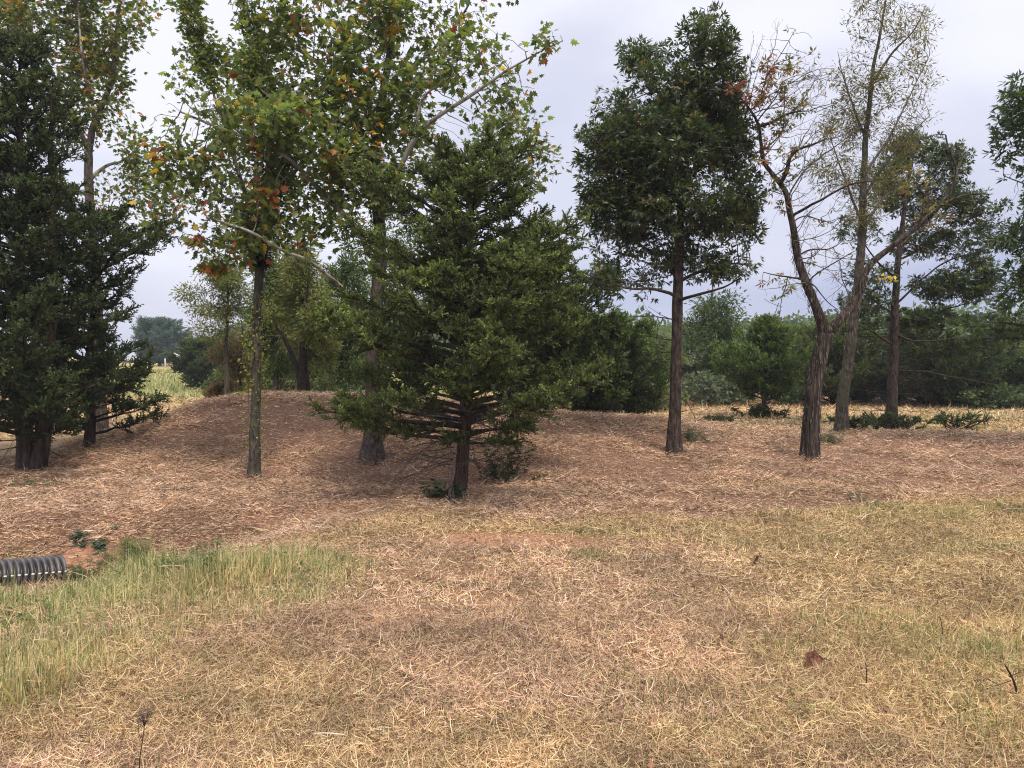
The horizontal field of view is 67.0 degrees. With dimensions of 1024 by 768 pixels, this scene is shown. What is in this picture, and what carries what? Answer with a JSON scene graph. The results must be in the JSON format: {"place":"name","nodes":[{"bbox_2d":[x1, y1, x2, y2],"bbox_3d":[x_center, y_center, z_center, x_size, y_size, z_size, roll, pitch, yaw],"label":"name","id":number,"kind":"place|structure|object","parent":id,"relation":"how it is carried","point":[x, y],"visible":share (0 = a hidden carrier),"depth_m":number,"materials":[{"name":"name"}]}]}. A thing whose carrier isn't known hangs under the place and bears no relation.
{"place":"outdoors","nodes":[
{"label":"outdoors","id":0,"kind":"place"},
{"bbox_2d":[0,530,391,721],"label":"tall grass","id":1,"kind":"structure","parent":0,"point":[189,576],"depth_m":5.05,"materials":[{"name":"plant"}]},
{"bbox_2d":[0,356,1023,767],"bbox_3d":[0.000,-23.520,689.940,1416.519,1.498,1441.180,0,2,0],"label":"ground","id":2,"kind":"structure","parent":0,"point":[268,432],"depth_m":7.58,"materials":[{"name":"soil"}]},
{"bbox_2d":[5,477,58,488],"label":"tuft","id":3,"kind":"object","parent":2,"relation":"on","point":[29,484],"visible":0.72,"depth_m":9.86,"materials":[{"name":"grey plant"}]},
{"bbox_2d":[0,555,66,588],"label":"drain pipe","id":4,"kind":"object","parent":2,"relation":"on","point":[43,566],"visible":0.64,"depth_m":6.64,"materials":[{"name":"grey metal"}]},
{"bbox_2d":[0,597,85,627],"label":"weed","id":5,"kind":"object","parent":2,"relation":"on","point":[36,599],"visible":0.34,"depth_m":4.84,"materials":[{"name":"green plant"}]},
{"bbox_2d":[50,558,104,587],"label":"weed","id":6,"kind":"object","parent":2,"relation":"on","point":[78,571],"visible":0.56,"depth_m":5.82,"materials":[{"name":"green plant"}]},
{"bbox_2d":[0,23,162,470],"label":"juniper tree","id":7,"kind":"object","parent":2,"relation":"on","point":[31,309],"visible":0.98,"depth_m":10.69,"materials":[{"name":"green plant"}]},
{"bbox_2d":[67,523,118,554],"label":"weed","id":8,"kind":"object","parent":2,"relation":"on","point":[98,546],"visible":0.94,"depth_m":7.64,"materials":[{"name":"green plant"}]},
{"bbox_2d":[9,189,187,448],"bbox_3d":[-6.528,-0.979,12.168,2.414,4.132,2.336,0,2,0],"label":"juniper tree","id":9,"kind":"object","parent":2,"relation":"on","point":[124,239],"visible":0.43,"depth_m":12.21,"materials":[{"name":"green plant"}]},
{"bbox_2d":[0,0,201,431],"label":"sycamore tree","id":10,"kind":"object","parent":2,"relation":"on","point":[19,15],"visible":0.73,"depth_m":14.72,"materials":[{"name":"green plant"}]},
{"bbox_2d":[74,540,153,573],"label":"weed","id":11,"kind":"object","parent":2,"relation":"on","point":[99,561],"visible":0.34,"depth_m":7.38,"materials":[{"name":"green plant"}]},
{"bbox_2d":[121,352,139,362],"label":"barn","id":12,"kind":"structure","parent":2,"relation":"on","point":[130,355],"depth_m":110.69,"materials":[{"name":"grey metal"}]},
{"bbox_2d":[111,537,153,562],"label":"weed","id":13,"kind":"object","parent":2,"relation":"on","point":[132,545],"visible":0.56,"depth_m":7.57,"materials":[{"name":"green plant"}]},
{"bbox_2d":[127,709,152,767],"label":"seedhead weed","id":14,"kind":"object","parent":2,"relation":"on","point":[142,717],"visible":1,"depth_m":2.95,"materials":[{"name":"brown plant"}]},
{"bbox_2d":[129,315,194,365],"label":"pine tree","id":15,"kind":"object","parent":2,"relation":"on","point":[162,333],"visible":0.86,"depth_m":90.39,"materials":[{"name":"green plant"}]},
{"bbox_2d":[103,535,229,580],"bbox_3d":[-2.598,1.366,6.061,0.928,0.288,0.786,0,2,-11],"label":"weed","id":16,"kind":"object","parent":2,"relation":"on","point":[186,557],"visible":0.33,"depth_m":5.94,"materials":[{"name":"green plant"}]},
{"bbox_2d":[164,336,229,388],"bbox_3d":[-14.219,-0.875,35.396,3.202,2.696,3.211,0,2,0],"label":"juniper bush","id":17,"kind":"object","parent":2,"relation":"on","point":[193,365],"visible":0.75,"depth_m":34.94,"materials":[{"name":"green plant"}]},
{"bbox_2d":[139,544,286,585],"bbox_3d":[-2.149,1.372,5.846,0.729,0.213,1.036,1,2,24],"label":"weed","id":18,"kind":"object","parent":2,"relation":"on","point":[145,575],"visible":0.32,"depth_m":5.83,"materials":[{"name":"green plant"}]},
{"bbox_2d":[169,250,266,394],"bbox_3d":[-6.896,-1.102,18.379,2.401,4.248,1.582,0,2,0],"label":"young tree","id":19,"kind":"object","parent":2,"relation":"on","point":[227,311],"visible":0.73,"depth_m":18.21,"materials":[{"name":"green plant"}]},
{"bbox_2d":[201,378,250,401],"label":"shrub","id":20,"kind":"object","parent":2,"relation":"on","point":[216,389],"visible":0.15,"depth_m":20.26,"materials":[{"name":"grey plant"}]},
{"bbox_2d":[163,0,300,478],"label":"slender tree","id":21,"kind":"object","parent":2,"relation":"on","point":[203,54],"visible":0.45,"depth_m":10.34,"materials":[{"name":"green plant"}]},
{"bbox_2d":[237,275,274,468],"bbox_3d":[-3.409,-0.144,10.291,0.503,2.774,0.501,-1,2,-26],"label":"vine","id":22,"kind":"object","parent":21,"relation":"attached to","point":[252,348],"visible":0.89,"depth_m":10.23,"materials":[{"name":"green plant"}]},
{"bbox_2d":[246,246,276,272],"bbox_3d":[-3.332,-1.647,10.225,0.454,0.490,0.436,2,3,38],"label":"nest","id":23,"kind":"object","parent":21,"relation":"attached to","point":[263,263],"visible":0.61,"depth_m":10.18,"materials":[{"name":"plant"}]},
{"bbox_2d":[202,321,267,390],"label":"young tree","id":24,"kind":"object","parent":2,"relation":"on","point":[234,356],"visible":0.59,"depth_m":19.48,"materials":[{"name":"green plant"}]},
{"bbox_2d":[198,362,288,397],"bbox_3d":[-7.815,0.066,22.481,2.712,1.590,2.218,0,2,0],"label":"shrub","id":25,"kind":"object","parent":2,"relation":"on","point":[216,377],"visible":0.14,"depth_m":22.23,"materials":[{"name":"green plant"}]},
{"bbox_2d":[223,383,270,394],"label":"shrub","id":26,"kind":"object","parent":2,"relation":"on","point":[241,389],"depth_m":18.94,"materials":[{"name":"green plant"}]},
{"bbox_2d":[228,282,322,391],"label":"young tree","id":27,"kind":"object","parent":2,"relation":"on","point":[294,341],"visible":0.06,"depth_m":22.64,"materials":[{"name":"green plant"}]},
{"bbox_2d":[238,249,325,391],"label":"young tree","id":28,"kind":"object","parent":2,"relation":"on","point":[284,367],"visible":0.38,"depth_m":17.80,"materials":[{"name":"green plant"}]},
{"bbox_2d":[197,560,379,591],"bbox_3d":[-1.644,1.400,5.801,1.338,0.137,0.725,-1,2,-22],"label":"tuft","id":29,"kind":"object","parent":2,"relation":"on","point":[308,569],"visible":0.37,"depth_m":5.67,"materials":[{"name":"green plant"}]},
{"bbox_2d":[261,358,346,391],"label":"shrub","id":30,"kind":"object","parent":2,"relation":"on","point":[292,385],"visible":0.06,"depth_m":22.89,"materials":[{"name":"green plant"}]},
{"bbox_2d":[261,239,350,391],"bbox_3d":[-4.138,-1.253,16.179,2.121,3.787,1.780,1,2,26],"label":"young tree","id":31,"kind":"object","parent":2,"relation":"on","point":[304,282],"visible":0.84,"depth_m":16.05,"materials":[{"name":"green plant"}]},
{"bbox_2d":[268,353,355,392],"bbox_3d":[-6.167,-0.199,24.462,2.978,2.106,2.697,-2,3,-37],"label":"shrub","id":32,"kind":"object","parent":2,"relation":"on","point":[311,382],"visible":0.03,"depth_m":23.77,"materials":[{"name":"green plant"}]},
{"bbox_2d":[313,732,344,735],"bbox_3d":[-0.790,1.512,3.336,0.151,0.021,0.014,0,2,10],"label":"wood chip","id":33,"kind":"object","parent":2,"relation":"on","point":[323,733],"visible":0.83,"depth_m":3.34,"materials":[{"name":"beige wood"}]},
{"bbox_2d":[286,351,384,390],"bbox_3d":[-4.902,-0.011,21.539,2.842,1.878,2.315,0,2,0],"label":"shrub","id":34,"kind":"object","parent":2,"relation":"on","point":[315,381],"visible":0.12,"depth_m":21.16,"materials":[{"name":"green plant"}]},
{"bbox_2d":[315,382,364,392],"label":"shrub","id":35,"kind":"object","parent":2,"relation":"on","point":[349,388],"visible":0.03,"depth_m":16.67,"materials":[{"name":"green plant"}]},
{"bbox_2d":[312,248,388,389],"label":"young tree","id":36,"kind":"object","parent":2,"relation":"on","point":[357,282],"visible":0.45,"depth_m":18.46,"materials":[{"name":"green plant"}]},
{"bbox_2d":[127,0,578,465],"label":"sycamore tree","id":37,"kind":"object","parent":2,"relation":"on","point":[288,121],"visible":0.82,"depth_m":10.18,"materials":[{"name":"green plant"}]},
{"bbox_2d":[310,203,452,381],"bbox_3d":[-3.937,-2.472,23.938,4.762,6.666,2.868,0,2,0],"label":"young tree","id":38,"kind":"object","parent":2,"relation":"on","point":[402,228],"visible":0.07,"depth_m":23.93,"materials":[{"name":"green plant"}]},
{"bbox_2d":[394,499,443,513],"bbox_3d":[-1.010,1.303,8.311,0.053,0.048,1.130,-2,3,-37],"label":"stick","id":39,"kind":"object","parent":2,"relation":"on","point":[417,502],"visible":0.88,"depth_m":8.38,"materials":[{"name":"brown wood"}]},
{"bbox_2d":[419,478,456,501],"bbox_3d":[-0.843,1.209,8.764,0.456,0.330,0.329,0,2,0],"label":"leafy sprout","id":40,"kind":"object","parent":2,"relation":"on","point":[439,493],"visible":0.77,"depth_m":8.73,"materials":[{"name":"green plant"}]},
{"bbox_2d":[440,454,456,503],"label":"dead stem","id":41,"kind":"object","parent":2,"relation":"on","point":[449,490],"visible":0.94,"depth_m":8.52,"materials":[{"name":"grey plant"}]},
{"bbox_2d":[445,484,467,500],"bbox_3d":[-0.657,1.252,8.866,0.292,0.223,0.359,1,2,30],"label":"leafy sprout","id":42,"kind":"object","parent":2,"relation":"on","point":[458,492],"visible":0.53,"depth_m":8.81,"materials":[{"name":"green plant"}]},
{"bbox_2d":[303,119,618,494],"bbox_3d":[-0.426,-0.787,9.230,3.628,4.440,4.270,0,2,0],"label":"juniper tree","id":43,"kind":"object","parent":2,"relation":"on","point":[488,343],"visible":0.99,"depth_m":8.68,"materials":[{"name":"green plant"}]},
{"bbox_2d":[450,433,547,481],"bbox_3d":[-0.197,0.966,10.110,1.251,0.667,0.855,-1,2,-23],"label":"brush","id":44,"kind":"object","parent":2,"relation":"on","point":[503,473],"visible":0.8,"depth_m":10.23,"materials":[{"name":"green plant"}]},
{"bbox_2d":[0,489,1023,767],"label":"dry thatch","id":45,"kind":"object","parent":2,"relation":"on","point":[546,701],"visible":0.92,"depth_m":4.14,"materials":[{"name":"plant"}]},
{"bbox_2d":[805,649,830,669],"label":"dry leaf","id":46,"kind":"object","parent":45,"relation":"on","point":[813,655],"visible":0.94,"depth_m":4.07,"materials":[{"name":"brown plant"}]},
{"bbox_2d":[0,387,1023,573],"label":"straw litter","id":47,"kind":"object","parent":2,"relation":"on","point":[12,498],"visible":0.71,"depth_m":10.03,"materials":[{"name":"brown plant"}]},
{"bbox_2d":[0,389,1023,437],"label":"mown straw","id":48,"kind":"object","parent":2,"relation":"on","point":[1004,425],"visible":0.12,"depth_m":21.95,"materials":[{"name":"beige plant"}]},
{"bbox_2d":[0,366,1023,419],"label":"field grass","id":49,"kind":"structure","parent":2,"relation":"on","point":[167,381],"depth_m":34.55,"materials":[{"name":"yellow plant"}]},
{"bbox_2d":[0,392,1023,767],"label":"fallen leaves","id":50,"kind":"object","parent":2,"relation":"on","point":[650,764],"visible":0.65,"depth_m":6.09,"materials":[{"name":"plant"}]},
{"bbox_2d":[411,236,628,406],"bbox_3d":[0.187,-1.077,15.462,4.494,3.429,4.732,0,2,0],"label":"juniper tree","id":51,"kind":"object","parent":2,"relation":"on","point":[564,353],"visible":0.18,"depth_m":14.69,"materials":[{"name":"green plant"}]},
{"bbox_2d":[184,297,1023,369],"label":"woods","id":52,"kind":"object","parent":2,"relation":"on","point":[796,319],"visible":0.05,"depth_m":66.75,"materials":[{"name":"green plant"}]},
{"bbox_2d":[557,308,670,415],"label":"juniper tree","id":53,"kind":"object","parent":2,"relation":"on","point":[619,394],"visible":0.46,"depth_m":16.65,"materials":[{"name":"green plant"}]},
{"bbox_2d":[622,380,669,410],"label":"shrub","id":54,"kind":"object","parent":2,"relation":"on","point":[663,404],"visible":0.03,"depth_m":22.39,"materials":[{"name":"green plant"}]},
{"bbox_2d":[628,356,669,400],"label":"juniper tree","id":55,"kind":"object","parent":2,"relation":"on","point":[668,375],"visible":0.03,"depth_m":25.63,"materials":[{"name":"green plant"}]},
{"bbox_2d":[644,324,691,369],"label":"broadleaf tree","id":56,"kind":"object","parent":2,"relation":"on","point":[661,343],"visible":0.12,"depth_m":29.81,"materials":[{"name":"green plant"}]},
{"bbox_2d":[569,0,768,456],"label":"oak tree","id":57,"kind":"object","parent":2,"relation":"on","point":[627,143],"visible":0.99,"depth_m":10.87,"materials":[{"name":"green plant"}]},
{"bbox_2d":[655,379,690,410],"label":"shrub","id":58,"kind":"object","parent":2,"relation":"on","point":[684,396],"visible":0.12,"depth_m":23.24,"materials":[{"name":"green plant"}]},
{"bbox_2d":[665,427,708,442],"bbox_3d":[2.746,0.796,12.157,0.730,0.293,0.534,0,2,0],"label":"brush","id":59,"kind":"object","parent":2,"relation":"on","point":[688,434],"visible":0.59,"depth_m":12.14,"materials":[{"name":"green plant"}]},
{"bbox_2d":[681,369,733,406],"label":"shrub","id":60,"kind":"object","parent":2,"relation":"on","point":[695,394],"visible":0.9,"depth_m":24.79,"materials":[{"name":"green plant"}]},
{"bbox_2d":[667,286,751,401],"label":"broadleaf tree","id":61,"kind":"object","parent":2,"relation":"on","point":[709,322],"visible":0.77,"depth_m":26.61,"materials":[{"name":"green plant"}]},
{"bbox_2d":[681,362,739,401],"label":"juniper tree","id":62,"kind":"object","parent":2,"relation":"on","point":[685,368],"visible":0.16,"depth_m":26.62,"materials":[{"name":"green plant"}]},
{"bbox_2d":[694,413,735,421],"bbox_3d":[5.116,0.878,19.515,1.056,0.303,1.020,1,2,15],"label":"brush","id":63,"kind":"object","parent":2,"relation":"on","point":[722,417],"visible":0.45,"depth_m":19.35,"materials":[{"name":"green plant"}]},
{"bbox_2d":[703,374,755,404],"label":"shrub","id":64,"kind":"object","parent":2,"relation":"on","point":[735,394],"visible":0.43,"depth_m":25.19,"materials":[{"name":"green plant"}]},
{"bbox_2d":[715,340,762,402],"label":"juniper tree","id":65,"kind":"object","parent":2,"relation":"on","point":[730,379],"visible":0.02,"depth_m":26.64,"materials":[{"name":"green plant"}]},
{"bbox_2d":[729,401,791,418],"bbox_3d":[6.530,0.720,20.438,1.493,0.550,1.023,0,2,0],"label":"brush","id":66,"kind":"object","parent":2,"relation":"on","point":[764,410],"visible":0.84,"depth_m":20.31,"materials":[{"name":"green plant"}]},
{"bbox_2d":[707,312,814,405],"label":"juniper tree","id":67,"kind":"object","parent":2,"relation":"on","point":[766,351],"visible":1,"depth_m":20.23,"materials":[{"name":"green plant"}]},
{"bbox_2d":[769,382,805,405],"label":"shrub","id":68,"kind":"object","parent":2,"relation":"on","point":[794,396],"visible":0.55,"depth_m":25.22,"materials":[{"name":"green plant"}]},
{"bbox_2d":[773,343,824,400],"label":"juniper tree","id":69,"kind":"object","parent":2,"relation":"on","point":[798,382],"visible":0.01,"depth_m":27.67,"materials":[{"name":"green plant"}]},
{"bbox_2d":[820,426,846,443],"bbox_3d":[5.180,0.851,12.601,0.833,0.280,0.482,-2,3,-40],"label":"brush","id":70,"kind":"object","parent":2,"relation":"on","point":[830,436],"visible":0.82,"depth_m":12.53,"materials":[{"name":"green plant"}]},
{"bbox_2d":[787,317,885,405],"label":"juniper tree","id":71,"kind":"object","parent":2,"relation":"on","point":[833,368],"visible":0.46,"depth_m":25.13,"materials":[{"name":"green plant"}]},
{"bbox_2d":[700,22,993,460],"bbox_3d":[4.569,-1.927,10.881,4.273,6.533,1.950,0,2,0],"label":"forked tree","id":72,"kind":"object","parent":2,"relation":"on","point":[810,433],"visible":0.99,"depth_m":10.88,"materials":[{"name":"brown plant"}]},
{"bbox_2d":[820,414,886,430],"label":"juniper bush","id":73,"kind":"object","parent":2,"relation":"on","point":[853,422],"visible":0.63,"depth_m":14.96,"materials":[{"name":"green plant"}]},
{"bbox_2d":[850,340,887,402],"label":"juniper tree","id":74,"kind":"object","parent":2,"relation":"on","point":[860,395],"visible":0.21,"depth_m":26.41,"materials":[{"name":"green plant"}]},
{"bbox_2d":[803,0,948,432],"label":"tall tree","id":75,"kind":"object","parent":2,"relation":"on","point":[841,421],"visible":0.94,"depth_m":14.18,"materials":[{"name":"green plant"}]},
{"bbox_2d":[828,490,934,511],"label":"tuft","id":76,"kind":"object","parent":2,"relation":"on","point":[851,498],"visible":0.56,"depth_m":8.62,"materials":[{"name":"grey plant"}]},
{"bbox_2d":[855,407,910,429],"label":"juniper bush","id":77,"kind":"object","parent":2,"relation":"on","point":[882,421],"visible":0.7,"depth_m":15.77,"materials":[{"name":"green plant"}]},
{"bbox_2d":[878,381,910,399],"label":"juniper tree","id":78,"kind":"object","parent":2,"relation":"on","point":[899,397],"visible":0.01,"depth_m":27.95,"materials":[{"name":"green plant"}]},
{"bbox_2d":[880,413,936,430],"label":"juniper bush","id":79,"kind":"object","parent":2,"relation":"on","point":[904,424],"visible":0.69,"depth_m":16.34,"materials":[{"name":"green plant"}]},
{"bbox_2d":[825,126,1014,430],"bbox_3d":[8.825,-2.253,16.973,4.360,6.781,2.534,0,2,0],"label":"oak tree","id":80,"kind":"object","parent":2,"relation":"on","point":[936,286],"visible":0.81,"depth_m":16.62,"materials":[{"name":"green plant"}]},
{"bbox_2d":[865,323,1014,406],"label":"juniper tree","id":81,"kind":"object","parent":2,"relation":"on","point":[966,370],"visible":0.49,"depth_m":23.99,"materials":[{"name":"green plant"}]},
{"bbox_2d":[949,451,976,457],"bbox_3d":[6.710,1.041,11.540,0.694,0.073,0.056,-1,2,-29],"label":"stick","id":82,"kind":"object","parent":2,"relation":"on","point":[959,452],"visible":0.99,"depth_m":11.54,"materials":[{"name":"brown wood"}]},
{"bbox_2d":[930,408,999,430],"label":"juniper bush","id":83,"kind":"object","parent":2,"relation":"on","point":[956,422],"visible":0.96,"depth_m":15.94,"materials":[{"name":"green plant"}]},
{"bbox_2d":[940,381,1014,409],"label":"shrub","id":84,"kind":"object","parent":2,"relation":"on","point":[973,397],"visible":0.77,"depth_m":23.63,"materials":[{"name":"green plant"}]},
{"bbox_2d":[938,69,1023,350],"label":"oak tree","id":85,"kind":"object","parent":2,"relation":"on","point":[1010,111],"visible":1,"depth_m":11.90,"materials":[{"name":"green plant"}]},
{"bbox_2d":[939,339,1023,404],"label":"juniper tree","id":86,"kind":"object","parent":2,"relation":"on","point":[1016,353],"visible":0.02,"depth_m":24.66,"materials":[{"name":"green plant"}]},
{"bbox_2d":[967,705,1008,726],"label":"seedling","id":87,"kind":"object","parent":2,"relation":"on","point":[985,711],"visible":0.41,"depth_m":3.55,"materials":[{"name":"green plant"}]},
{"bbox_2d":[971,496,1023,511],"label":"tuft","id":88,"kind":"object","parent":2,"relation":"on","point":[998,504],"visible":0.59,"depth_m":8.43,"materials":[{"name":"grey plant"}]},
{"bbox_2d":[974,351,1023,404],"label":"juniper tree","id":89,"kind":"object","parent":2,"relation":"on","point":[1015,375],"visible":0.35,"depth_m":24.29,"materials":[{"name":"green plant"}]},
{"bbox_2d":[976,665,1023,696],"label":"dark twig","id":90,"kind":"object","parent":2,"relation":"on","point":[1013,680],"visible":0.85,"depth_m":3.71,"materials":[{"name":"brown wood"}]},
{"bbox_2d":[982,382,1023,408],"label":"shrub","id":91,"kind":"object","parent":2,"relation":"on","point":[1008,398],"visible":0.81,"depth_m":23.39,"materials":[{"name":"green plant"}]},
{"bbox_2d":[1000,310,1023,351],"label":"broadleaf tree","id":92,"kind":"object","parent":2,"relation":"on","point":[1012,342],"visible":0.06,"depth_m":27.83,"materials":[{"name":"green plant"}]},
{"bbox_2d":[1016,340,1023,354],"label":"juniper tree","id":93,"kind":"object","parent":2,"relation":"on","point":[1021,348],"visible":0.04,"depth_m":26.12,"materials":[{"name":"green plant"}]},
{"bbox_2d":[0,495,1023,767],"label":"short grass","id":94,"kind":"structure","parent":0,"point":[858,613],"depth_m":4.41,"materials":[{"name":"beige plant"}]},
{"bbox_2d":[0,0,1023,355],"label":"sky","id":95,"kind":"structure","parent":0,"point":[982,43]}
]}

